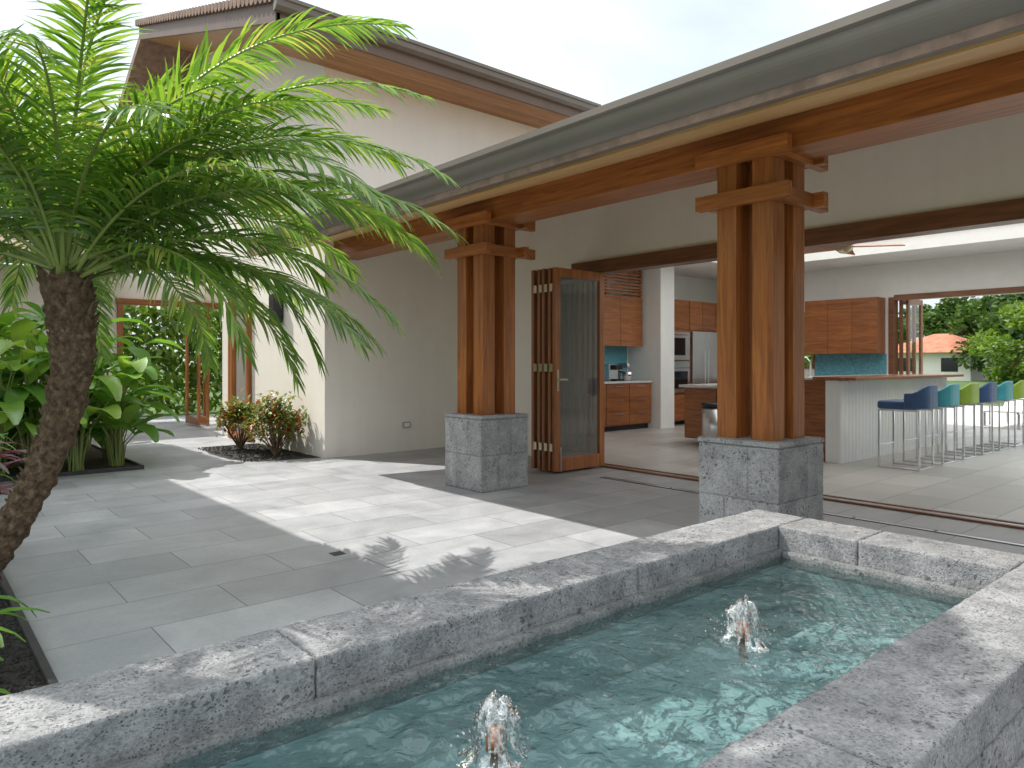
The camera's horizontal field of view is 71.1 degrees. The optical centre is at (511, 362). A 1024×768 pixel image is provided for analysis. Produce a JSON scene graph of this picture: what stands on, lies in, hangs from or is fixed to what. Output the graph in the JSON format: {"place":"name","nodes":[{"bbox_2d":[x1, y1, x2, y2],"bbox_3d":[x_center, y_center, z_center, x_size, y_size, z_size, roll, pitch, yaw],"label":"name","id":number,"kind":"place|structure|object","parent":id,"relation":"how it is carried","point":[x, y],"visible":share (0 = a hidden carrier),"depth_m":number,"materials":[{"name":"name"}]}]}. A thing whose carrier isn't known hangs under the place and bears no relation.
{"place":"outdoors","nodes":[
{"label":"outdoors","id":0,"kind":"place"},
{"bbox_2d":[176,50,537,280],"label":"walls","id":1,"kind":"structure","parent":0,"point":[432,135],"depth_m":10.26,"materials":[{"name":"paint"}]},
{"bbox_2d":[118,37,195,132],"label":"roof","id":2,"kind":"structure","parent":1,"relation":"on","point":[150,56],"depth_m":13.39,"materials":[{"name":"tile"}]},
{"bbox_2d":[146,24,275,52],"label":"rake soffit","id":3,"kind":"structure","parent":2,"relation":"on","point":[190,42],"depth_m":11.20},
{"bbox_2d":[139,3,279,39],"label":"rake fascia","id":4,"kind":"structure","parent":3,"relation":"attached to","point":[265,14],"depth_m":9.71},
{"bbox_2d":[135,0,272,26],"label":"rake tiles","id":5,"kind":"object","parent":4,"relation":"on","point":[219,7],"visible":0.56,"depth_m":10.00,"materials":[{"name":"tile"}]},
{"bbox_2d":[256,27,568,128],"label":"eave soffit","id":6,"kind":"structure","parent":1,"relation":"attached to","point":[366,66],"depth_m":9.86,"materials":[{"name":"wood"}]},
{"bbox_2d":[276,13,582,116],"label":"eave fascia","id":7,"kind":"structure","parent":6,"relation":"attached to","point":[421,65],"depth_m":9.59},
{"bbox_2d":[273,0,600,111],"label":"eave gutter","id":8,"kind":"object","parent":7,"relation":"attached to","point":[434,55],"visible":0.71,"depth_m":9.59,"materials":[{"name":"metal"}]},
{"bbox_2d":[0,0,989,363],"label":"sky","id":9,"kind":"structure","parent":0,"point":[602,52],"materials":[{"name":"white"}]},
{"bbox_2d":[0,414,1023,681],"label":"patio paving","id":10,"kind":"structure","parent":0,"point":[180,542],"depth_m":5.21,"materials":[{"name":"stone"}]},
{"bbox_2d":[0,571,58,694],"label":"planting bed","id":11,"kind":"object","parent":10,"relation":"on","point":[45,673],"depth_m":3.00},
{"bbox_2d":[0,450,26,494],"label":"cordyline plant","id":12,"kind":"object","parent":11,"relation":"on","point":[3,488],"visible":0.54,"depth_m":4.60,"materials":[{"name":"purple plant"}]},
{"bbox_2d":[0,595,49,660],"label":"strap leaf plant","id":13,"kind":"object","parent":11,"relation":"on","point":[7,610],"visible":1,"depth_m":2.68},
{"bbox_2d":[0,440,143,481],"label":"planting bed","id":14,"kind":"object","parent":10,"relation":"on","point":[94,462],"visible":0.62,"depth_m":8.41,"materials":[{"name":"soil"}]},
{"bbox_2d":[0,312,38,395],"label":"broadleaf plant","id":15,"kind":"object","parent":14,"relation":"on","point":[7,319],"visible":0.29,"depth_m":8.04,"materials":[{"name":"green plant"}]},
{"bbox_2d":[8,302,40,383],"bbox_3d":[-6.947,0.169,9.006,1.945,2.130,1.685,0,0,-41],"label":"broadleaf plant","id":16,"kind":"object","parent":14,"relation":"on","point":[36,307],"visible":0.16,"depth_m":9.89,"materials":[{"name":"green plant"}]},
{"bbox_2d":[0,351,49,476],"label":"broadleaf plant","id":17,"kind":"object","parent":14,"relation":"on","point":[16,409],"visible":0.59,"depth_m":7.65,"materials":[{"name":"green plant"}]},
{"bbox_2d":[2,314,92,468],"bbox_3d":[-5.927,0.266,8.345,1.725,1.941,1.919,0,0,-41],"label":"broadleaf plant","id":18,"kind":"object","parent":14,"relation":"on","point":[21,329],"visible":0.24,"depth_m":8.27,"materials":[{"name":"green plant"}]},
{"bbox_2d":[0,334,114,467],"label":"broadleaf plant","id":19,"kind":"object","parent":14,"relation":"on","point":[13,394],"visible":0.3,"depth_m":7.70,"materials":[{"name":"green plant"}]},
{"bbox_2d":[0,354,145,470],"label":"broadleaf plant","id":20,"kind":"object","parent":14,"relation":"on","point":[112,388],"visible":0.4,"depth_m":8.07,"materials":[{"name":"green plant"}]},
{"bbox_2d":[0,318,152,462],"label":"broadleaf plant","id":21,"kind":"object","parent":14,"relation":"on","point":[127,342],"visible":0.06,"depth_m":9.03,"materials":[{"name":"green plant"}]},
{"bbox_2d":[21,316,145,451],"bbox_3d":[-5.963,0.294,9.984,1.643,1.880,1.744,0,0,-19],"label":"broadleaf plant","id":22,"kind":"object","parent":14,"relation":"on","point":[86,437],"visible":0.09,"depth_m":9.95,"materials":[{"name":"green plant"}]},
{"bbox_2d":[33,355,184,465],"bbox_3d":[-4.736,0.566,8.517,1.609,1.333,1.635,0,0,-41],"label":"broadleaf plant","id":23,"kind":"object","parent":14,"relation":"on","point":[131,371],"visible":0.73,"depth_m":8.50,"materials":[{"name":"green plant"}]},
{"bbox_2d":[87,334,183,459],"bbox_3d":[-5.125,0.427,9.178,1.831,1.616,1.456,0,0,38],"label":"broadleaf plant","id":24,"kind":"object","parent":14,"relation":"on","point":[140,353],"visible":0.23,"depth_m":9.09,"materials":[{"name":"green plant"}]},
{"bbox_2d":[0,227,221,424],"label":"garden wing","id":25,"kind":"structure","parent":10,"relation":"on","point":[196,398],"depth_m":14.11,"materials":[{"name":"paint"}]},
{"bbox_2d":[0,0,469,572],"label":"palm tree","id":26,"kind":"object","parent":10,"relation":"on","point":[84,212],"visible":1,"depth_m":3.68,"materials":[{"name":"green plant"}]},
{"bbox_2d":[202,443,318,460],"bbox_3d":[-3.601,1.246,9.952,0.985,0.001,2.200,0,0,-41],"label":"planting bed","id":27,"kind":"object","parent":10,"relation":"on","point":[256,455],"visible":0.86,"depth_m":9.73,"materials":[{"name":"soil"}]},
{"bbox_2d":[0,443,309,695],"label":"lava rock gravel","id":28,"kind":"structure","parent":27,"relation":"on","point":[33,678],"depth_m":3.17,"materials":[{"name":"gravel"}]},
{"bbox_2d":[206,388,264,448],"bbox_3d":[-3.828,0.793,10.279,0.929,0.915,0.845,0,0,-41],"label":"croton shrub","id":29,"kind":"object","parent":27,"relation":"on","point":[240,410],"visible":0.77,"depth_m":10.16,"materials":[{"name":"green plant"}]},
{"bbox_2d":[238,409,293,449],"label":"croton shrub","id":30,"kind":"object","parent":27,"relation":"on","point":[262,435],"visible":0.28,"depth_m":9.89,"materials":[{"name":"green plant"}]},
{"bbox_2d":[234,390,311,456],"bbox_3d":[-3.109,0.806,9.493,1.015,0.891,0.867,0,0,-41],"label":"croton shrub","id":31,"kind":"object","parent":27,"relation":"on","point":[271,413],"visible":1,"depth_m":9.43,"materials":[{"name":"green plant"}]},
{"bbox_2d":[222,242,456,457],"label":"walls","id":32,"kind":"structure","parent":10,"relation":"on","point":[353,403],"depth_m":10.07,"materials":[{"name":"paint"}]},
{"bbox_2d":[228,287,251,441],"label":"door stiles","id":33,"kind":"object","parent":32,"relation":"attached to","point":[231,373],"depth_m":11.79,"materials":[{"name":"wood"}]},
{"bbox_2d":[234,295,245,432],"bbox_3d":[-4.378,0.020,11.578,0.001,2.220,0.620,0,0,-41],"label":"timber door","id":34,"kind":"structure","parent":33,"relation":"attached to","point":[239,379],"depth_m":11.63,"materials":[{"name":"wood"}]},
{"bbox_2d":[269,294,282,322],"bbox_3d":[-3.409,-0.785,10.368,0.158,0.410,0.180,0,0,-41],"label":"wall sconce","id":35,"kind":"object","parent":32,"relation":"attached to","point":[275,306],"depth_m":10.30,"materials":[{"name":"black metal"}]},
{"bbox_2d":[445,417,527,492],"bbox_3d":[-0.262,0.899,7.282,0.603,0.701,0.603,0,0,-41],"label":"pedestal","id":36,"kind":"object","parent":10,"relation":"on","point":[481,439],"visible":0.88,"depth_m":7.06,"materials":[{"name":"stone"}]},
{"bbox_2d":[446,417,525,492],"bbox_3d":[-0.262,0.900,7.282,0.588,0.700,0.588,0,0,-41],"label":"pedestal mortar","id":37,"kind":"object","parent":36,"relation":"on","point":[486,456],"visible":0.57,"depth_m":7.05,"materials":[{"name":"stone"}]},
{"bbox_2d":[444,412,527,419],"bbox_3d":[-0.262,0.531,7.282,0.612,0.037,0.613,0,0,-41],"label":"cap","id":38,"kind":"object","parent":37,"relation":"on","point":[482,417],"depth_m":7.08,"materials":[{"name":"stone"}]},
{"bbox_2d":[457,226,473,413],"bbox_3d":[-0.453,-0.431,7.297,0.150,1.893,0.150,0,0,-41],"label":"post","id":39,"kind":"object","parent":38,"relation":"on","point":[465,335],"visible":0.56,"depth_m":7.24,"materials":[{"name":"wood"}]},
{"bbox_2d":[444,210,528,259],"bbox_3d":[-0.262,-1.260,7.282,0.550,0.400,0.690,0,0,-41],"label":"cross bar","id":40,"kind":"object","parent":39,"relation":"attached to","point":[470,220],"visible":0.67,"depth_m":7.10,"materials":[{"name":"wood"}]},
{"bbox_2d":[454,221,534,259],"bbox_3d":[-0.178,-1.257,7.354,0.639,0.400,0.544,0,0,-41],"label":"cross bar","id":41,"kind":"object","parent":39,"relation":"attached to","point":[504,251],"visible":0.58,"depth_m":7.13,"materials":[{"name":"wood"}]},
{"bbox_2d":[474,224,494,414],"bbox_3d":[-0.277,-0.431,7.092,0.150,1.893,0.150,0,0,-41],"label":"post","id":42,"kind":"object","parent":38,"relation":"on","point":[484,334],"visible":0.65,"depth_m":7.04,"materials":[{"name":"wood"}]},
{"bbox_2d":[495,227,514,413],"bbox_3d":[-0.072,-0.431,7.268,0.150,1.893,0.150,0,0,-41],"label":"post","id":43,"kind":"object","parent":38,"relation":"on","point":[504,335],"visible":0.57,"depth_m":7.21,"materials":[{"name":"wood"}]},
{"bbox_2d":[0,509,1023,767],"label":"stone fountain","id":44,"kind":"object","parent":10,"relation":"on","point":[758,639],"visible":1,"depth_m":2.30,"materials":[{"name":"stone"}]},
{"bbox_2d":[699,442,823,523],"bbox_3d":[1.722,0.899,4.966,0.603,0.701,0.603,0,0,-41],"label":"pedestal","id":45,"kind":"object","parent":10,"relation":"on","point":[781,476],"visible":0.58,"depth_m":4.76,"materials":[{"name":"stone"}]},
{"bbox_2d":[700,441,820,514],"bbox_3d":[1.722,0.900,4.967,0.588,0.700,0.588,0,0,-41],"label":"pedestal mortar","id":46,"kind":"object","parent":45,"relation":"on","point":[747,475],"visible":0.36,"depth_m":4.76,"materials":[{"name":"stone"}]},
{"bbox_2d":[698,434,823,448],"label":"cap","id":47,"kind":"structure","parent":46,"relation":"on","point":[780,444],"depth_m":4.77,"materials":[{"name":"stone"}]},
{"bbox_2d":[717,163,747,437],"bbox_3d":[1.532,-0.431,4.981,0.150,1.893,0.150,0,0,-41],"label":"post","id":48,"kind":"object","parent":47,"relation":"on","point":[732,322],"visible":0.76,"depth_m":4.93,"materials":[{"name":"wood"}]},
{"bbox_2d":[748,169,749,434],"bbox_3d":[1.737,-0.431,5.157,0.150,1.893,0.150,0,0,-41],"label":"post","id":49,"kind":"object","parent":47,"relation":"on","point":[748,309],"visible":0.16,"depth_m":5.10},
{"bbox_2d":[750,164,751,436],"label":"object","id":50,"kind":"object","parent":47,"relation":"on","point":[750,307],"visible":0.14,"depth_m":4.97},
{"bbox_2d":[752,155,783,441],"bbox_3d":[1.708,-0.431,4.776,0.150,1.893,0.150,0,0,-41],"label":"post","id":51,"kind":"object","parent":47,"relation":"on","point":[767,320],"visible":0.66,"depth_m":4.72,"materials":[{"name":"wood"}]},
{"bbox_2d":[695,132,827,212],"bbox_3d":[1.722,-1.260,4.967,0.550,0.400,0.690,0,0,-41],"label":"cross bar","id":52,"kind":"object","parent":51,"relation":"attached to","point":[780,143],"visible":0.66,"depth_m":4.79,"materials":[{"name":"wood"}]},
{"bbox_2d":[710,152,827,213],"bbox_3d":[1.806,-1.257,5.038,0.639,0.400,0.544,0,0,-41],"label":"cross bar","id":53,"kind":"object","parent":51,"relation":"attached to","point":[800,198],"visible":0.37,"depth_m":4.82,"materials":[{"name":"wood"}]},
{"bbox_2d":[784,161,803,438],"bbox_3d":[1.913,-0.431,4.952,0.150,1.893,0.150,0,0,-41],"label":"post","id":54,"kind":"object","parent":47,"relation":"on","point":[794,320],"visible":0.49,"depth_m":4.88,"materials":[{"name":"wood"}]},
{"bbox_2d":[600,477,1023,546],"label":"linear drain","id":55,"kind":"object","parent":10,"relation":"on","point":[937,531],"visible":0.69,"depth_m":5.52,"materials":[{"name":"black metal"}]},
{"bbox_2d":[126,364,1004,416],"bbox_3d":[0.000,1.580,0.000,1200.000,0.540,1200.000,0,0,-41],"label":"ground","id":56,"kind":"structure","parent":0,"point":[962,384],"depth_m":30.49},
{"bbox_2d":[123,305,221,413],"bbox_3d":[-9.844,-0.240,16.852,9.238,3.221,1.272,0,0,-41],"label":"hedge","id":57,"kind":"object","parent":56,"relation":"on","point":[170,361],"visible":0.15,"depth_m":17.67,"materials":[{"name":"green plant"}]},
{"bbox_2d":[898,303,965,342],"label":"broadleaf tree","id":58,"kind":"object","parent":56,"relation":"on","point":[926,308],"visible":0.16,"depth_m":70.96,"materials":[{"name":"green plant"}]},
{"bbox_2d":[898,352,1000,380],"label":"walls","id":59,"kind":"structure","parent":56,"relation":"on","point":[931,363],"depth_m":52.55,"materials":[{"name":"paint"}]},
{"bbox_2d":[898,334,983,352],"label":"roof","id":60,"kind":"structure","parent":59,"relation":"on","point":[934,343],"depth_m":53.77,"materials":[{"name":"tile"}]},
{"bbox_2d":[898,358,984,371],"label":"windows","id":61,"kind":"structure","parent":59,"relation":"attached to","point":[949,365],"depth_m":52.23,"materials":[{"name":"black glass"}]},
{"bbox_2d":[916,295,1015,352],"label":"broadleaf tree","id":62,"kind":"object","parent":56,"relation":"on","point":[934,322],"visible":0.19,"depth_m":62.74,"materials":[{"name":"green plant"}]},
{"bbox_2d":[946,293,1023,370],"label":"broadleaf tree","id":63,"kind":"object","parent":56,"relation":"on","point":[967,322],"visible":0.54,"depth_m":50.46,"materials":[{"name":"green plant"}]},
{"bbox_2d":[962,300,1023,385],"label":"broadleaf tree","id":64,"kind":"object","parent":56,"relation":"on","point":[1008,365],"visible":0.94,"depth_m":25.03,"materials":[{"name":"green plant"}]},
{"bbox_2d":[608,272,716,421],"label":"kitchen wall","id":65,"kind":"structure","parent":0,"point":[694,289],"depth_m":15.50,"materials":[{"name":"paint"}]},
{"bbox_2d":[599,463,1023,528],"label":"sill track","id":66,"kind":"structure","parent":0,"point":[855,501],"depth_m":6.18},
{"bbox_2d":[604,421,1023,522],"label":"interior floor","id":67,"kind":"structure","parent":0,"point":[990,485],"depth_m":8.14,"materials":[{"name":"tile"}]},
{"bbox_2d":[604,267,716,431],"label":"kitchen cabinets","id":68,"kind":"object","parent":67,"relation":"on","point":[647,317],"visible":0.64,"depth_m":13.65,"materials":[{"name":"wood"}]},
{"bbox_2d":[604,364,625,380],"bbox_3d":[1.881,0.183,13.287,0.250,0.306,0.572,0,0,-41],"label":"espresso machine","id":69,"kind":"object","parent":68,"relation":"on","point":[611,371],"visible":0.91,"depth_m":13.23,"materials":[{"name":"silver metal"}]},
{"bbox_2d":[617,363,632,380],"bbox_3d":[2.130,0.173,13.573,0.220,0.326,0.360,0,0,-41],"label":"stand mixer","id":70,"kind":"object","parent":68,"relation":"on","point":[626,376],"visible":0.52,"depth_m":13.48,"materials":[{"name":"silver metal"}]},
{"bbox_2d":[674,332,690,392],"bbox_3d":[3.323,-0.010,14.163,0.640,1.200,0.092,0,0,-41],"label":"wall oven","id":71,"kind":"object","parent":68,"relation":"attached to","point":[681,352],"depth_m":14.18,"materials":[{"name":"silver metal"}]},
{"bbox_2d":[674,338,687,388],"bbox_3d":[3.319,0.010,14.152,0.500,1.000,0.007,0,0,-41],"label":"oven window","id":72,"kind":"structure","parent":71,"relation":"in","point":[680,377],"depth_m":14.13,"materials":[{"name":"black glass"}]},
{"bbox_2d":[690,331,716,383],"bbox_3d":[3.949,0.250,14.677,0.860,1.760,0.127,0,0,-41],"label":"refrigerator","id":73,"kind":"object","parent":68,"relation":"attached to","point":[703,357],"visible":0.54,"depth_m":14.60,"materials":[{"name":"silver metal"}]},
{"bbox_2d":[702,402,716,435],"bbox_3d":[2.885,0.909,10.310,0.306,0.669,0.306,0,0,-41],"label":"trash can","id":74,"kind":"object","parent":67,"relation":"on","point":[709,418],"visible":0.52,"depth_m":10.19,"materials":[{"name":"silver metal"}]},
{"bbox_2d":[515,113,1023,455],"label":"front wall","id":75,"kind":"structure","parent":67,"relation":"on","point":[975,163],"depth_m":6.47,"materials":[{"name":"paint"}]},
{"bbox_2d":[571,198,1023,274],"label":"door header","id":76,"kind":"object","parent":75,"relation":"attached to","point":[994,214],"depth_m":6.24},
{"bbox_2d":[531,267,603,471],"bbox_3d":[0.664,0.077,8.430,0.820,2.295,0.397,0,0,-41],"label":"bifold door","id":77,"kind":"structure","parent":76,"relation":"attached to","point":[545,349],"depth_m":8.31,"materials":[{"name":"wood"}]},
{"bbox_2d":[533,283,552,451],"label":"hinges","id":78,"kind":"object","parent":77,"relation":"attached to","point":[548,367],"visible":1,"depth_m":8.12,"materials":[{"name":"silver metal"}]},
{"bbox_2d":[560,282,576,451],"bbox_3d":[0.549,0.052,8.563,0.650,2.045,0.001,0,0,-41],"label":"leaf glass","id":79,"kind":"object","parent":77,"relation":"attached to","point":[568,365],"visible":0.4,"depth_m":8.68,"materials":[{"name":"glass"}]},
{"bbox_2d":[877,385,937,470],"bbox_3d":[4.713,0.753,8.515,0.509,0.986,0.545,0,0,-41],"label":"bar stool","id":80,"kind":"object","parent":67,"relation":"on","point":[925,398],"visible":1,"depth_m":8.37,"materials":[{"name":"fabric"}]},
{"bbox_2d":[804,250,1023,375],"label":"back wall","id":81,"kind":"structure","parent":67,"relation":"on","point":[886,281],"depth_m":13.00,"materials":[{"name":"white paint"}]},
{"bbox_2d":[805,297,886,375],"bbox_3d":[5.762,-0.030,14.297,0.638,2.360,3.010,0,0,-41],"label":"wall cabinet","id":82,"kind":"object","parent":81,"relation":"attached to","point":[844,336],"depth_m":13.64,"materials":[{"name":"brown wood"}]},
{"bbox_2d":[888,286,1023,373],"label":"bifold door","id":83,"kind":"structure","parent":81,"relation":"attached to","point":[909,300],"depth_m":13.27,"materials":[{"name":"wood"}]},
{"bbox_2d":[903,384,959,464],"bbox_3d":[5.268,0.753,8.990,0.509,0.986,0.545,0,0,-41],"label":"bar stool","id":84,"kind":"object","parent":67,"relation":"on","point":[949,396],"visible":0.72,"depth_m":8.77,"materials":[{"name":"fabric"}]},
{"bbox_2d":[925,383,978,459],"bbox_3d":[5.822,0.753,9.465,0.509,0.986,0.545,0,0,-41],"label":"bar stool","id":85,"kind":"object","parent":67,"relation":"on","point":[969,394],"visible":0.73,"depth_m":9.26,"materials":[{"name":"fabric"}]},
{"bbox_2d":[945,382,996,454],"bbox_3d":[6.376,0.753,9.940,0.509,0.986,0.545,0,0,-41],"label":"bar stool","id":86,"kind":"object","parent":67,"relation":"on","point":[988,393],"visible":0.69,"depth_m":9.76,"materials":[{"name":"fabric"}]},
{"bbox_2d":[963,381,1012,450],"bbox_3d":[6.931,0.753,10.415,0.509,0.986,0.545,0,0,-41],"label":"bar stool","id":87,"kind":"object","parent":67,"relation":"on","point":[1005,391],"visible":0.53,"depth_m":10.13,"materials":[{"name":"fabric"}]},
{"bbox_2d":[980,380,1023,446],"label":"bar stool","id":88,"kind":"object","parent":67,"relation":"on","point":[1018,390],"visible":0.65,"depth_m":10.64,"materials":[{"name":"fabric"}]},
{"bbox_2d":[679,374,963,463],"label":"kitchen island","id":89,"kind":"structure","parent":0,"point":[841,415],"depth_m":9.33,"materials":[{"name":"white wood"}]},
{"bbox_2d":[673,223,1023,279],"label":"ceiling","id":90,"kind":"structure","parent":0,"point":[1003,238],"depth_m":12.02,"materials":[{"name":"white paint"}]},
{"bbox_2d":[804,244,904,254],"bbox_3d":[4.359,-1.799,9.504,1.421,0.698,1.368,0,0,-41],"label":"ceiling fan","id":91,"kind":"object","parent":90,"relation":"hanging from","point":[845,249],"visible":0.51,"depth_m":9.43,"materials":[{"name":"gold metal"}]},
{"bbox_2d":[947,405,1021,437],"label":"terrace paving","id":92,"kind":"structure","parent":0,"point":[969,419],"depth_m":15.03,"materials":[{"name":"stone"}]},
{"bbox_2d":[804,315,812,366],"bbox_3d":[8.182,-0.545,20.210,4.014,3.730,3.564,0,0,-41],"label":"broadleaf tree","id":93,"kind":"object","parent":92,"relation":"on","point":[806,361],"visible":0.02,"depth_m":18.94,"materials":[{"name":"green plant"}]},
{"bbox_2d":[983,398,1023,428],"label":"chaise lounge","id":94,"kind":"object","parent":92,"relation":"on","point":[1004,409],"visible":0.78,"depth_m":13.87,"materials":[{"name":"white metal"}]},
{"bbox_3d":[8.861,-2.443,3.815,11.980,2.334,6.860,0,0,-41],"label":"roof","id":95,"kind":"object","parent":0,"visible":0},
{"bbox_2d":[258,29,1023,256],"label":"soffit board","id":96,"kind":"object","parent":95,"relation":"attached to","point":[989,42],"visible":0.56,"depth_m":3.70,"materials":[{"name":"brown wood"}]},
{"bbox_2d":[262,0,1023,246],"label":"gutter","id":97,"kind":"object","parent":95,"relation":"attached to","point":[889,26],"visible":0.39,"depth_m":3.61,"materials":[{"name":"grey painted metal"}]},
{"bbox_2d":[283,11,1023,245],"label":"roof deck","id":98,"kind":"structure","parent":95,"relation":"attached to","point":[994,27],"depth_m":3.53,"materials":[{"name":"metal"}]},
{"bbox_2d":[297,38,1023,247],"bbox_3d":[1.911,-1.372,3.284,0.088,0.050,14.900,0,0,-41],"label":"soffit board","id":99,"kind":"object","parent":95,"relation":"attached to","point":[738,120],"visible":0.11,"depth_m":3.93,"materials":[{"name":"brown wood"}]},
{"bbox_2d":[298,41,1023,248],"bbox_3d":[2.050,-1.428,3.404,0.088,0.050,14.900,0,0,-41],"label":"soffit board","id":100,"kind":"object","parent":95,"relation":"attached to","point":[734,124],"visible":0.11,"depth_m":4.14,"materials":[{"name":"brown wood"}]},
{"bbox_2d":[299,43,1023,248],"bbox_3d":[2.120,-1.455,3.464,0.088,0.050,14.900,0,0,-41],"label":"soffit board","id":101,"kind":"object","parent":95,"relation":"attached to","point":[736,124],"visible":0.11,"depth_m":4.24,"materials":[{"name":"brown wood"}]},
{"bbox_2d":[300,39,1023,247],"bbox_3d":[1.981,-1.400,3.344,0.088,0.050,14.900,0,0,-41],"label":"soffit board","id":102,"kind":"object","parent":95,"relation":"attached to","point":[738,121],"visible":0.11,"depth_m":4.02,"materials":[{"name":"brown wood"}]},
{"bbox_2d":[305,44,1023,247],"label":"soffit board","id":103,"kind":"object","parent":95,"relation":"attached to","point":[740,124],"visible":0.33,"depth_m":4.32,"materials":[{"name":"brown wood"}]},
{"bbox_2d":[318,46,1023,244],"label":"soffit board","id":104,"kind":"object","parent":95,"relation":"attached to","point":[735,127],"visible":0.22,"depth_m":4.44,"materials":[{"name":"brown wood"}]},
{"bbox_2d":[326,47,1023,242],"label":"soffit board","id":105,"kind":"object","parent":95,"relation":"attached to","point":[741,126],"visible":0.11,"depth_m":4.52,"materials":[{"name":"brown wood"}]},
{"bbox_2d":[328,48,1023,242],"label":"soffit board","id":106,"kind":"object","parent":95,"relation":"attached to","point":[737,128],"visible":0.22,"depth_m":4.64,"materials":[{"name":"brown wood"}]},
{"bbox_2d":[333,49,1023,241],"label":"soffit board","id":107,"kind":"object","parent":95,"relation":"attached to","point":[740,128],"visible":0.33,"depth_m":4.72,"materials":[{"name":"brown wood"}]},
{"bbox_2d":[334,51,1023,259],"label":"eave beam","id":108,"kind":"structure","parent":95,"relation":"attached to","point":[981,92],"depth_m":4.62,"materials":[{"name":"wood"}]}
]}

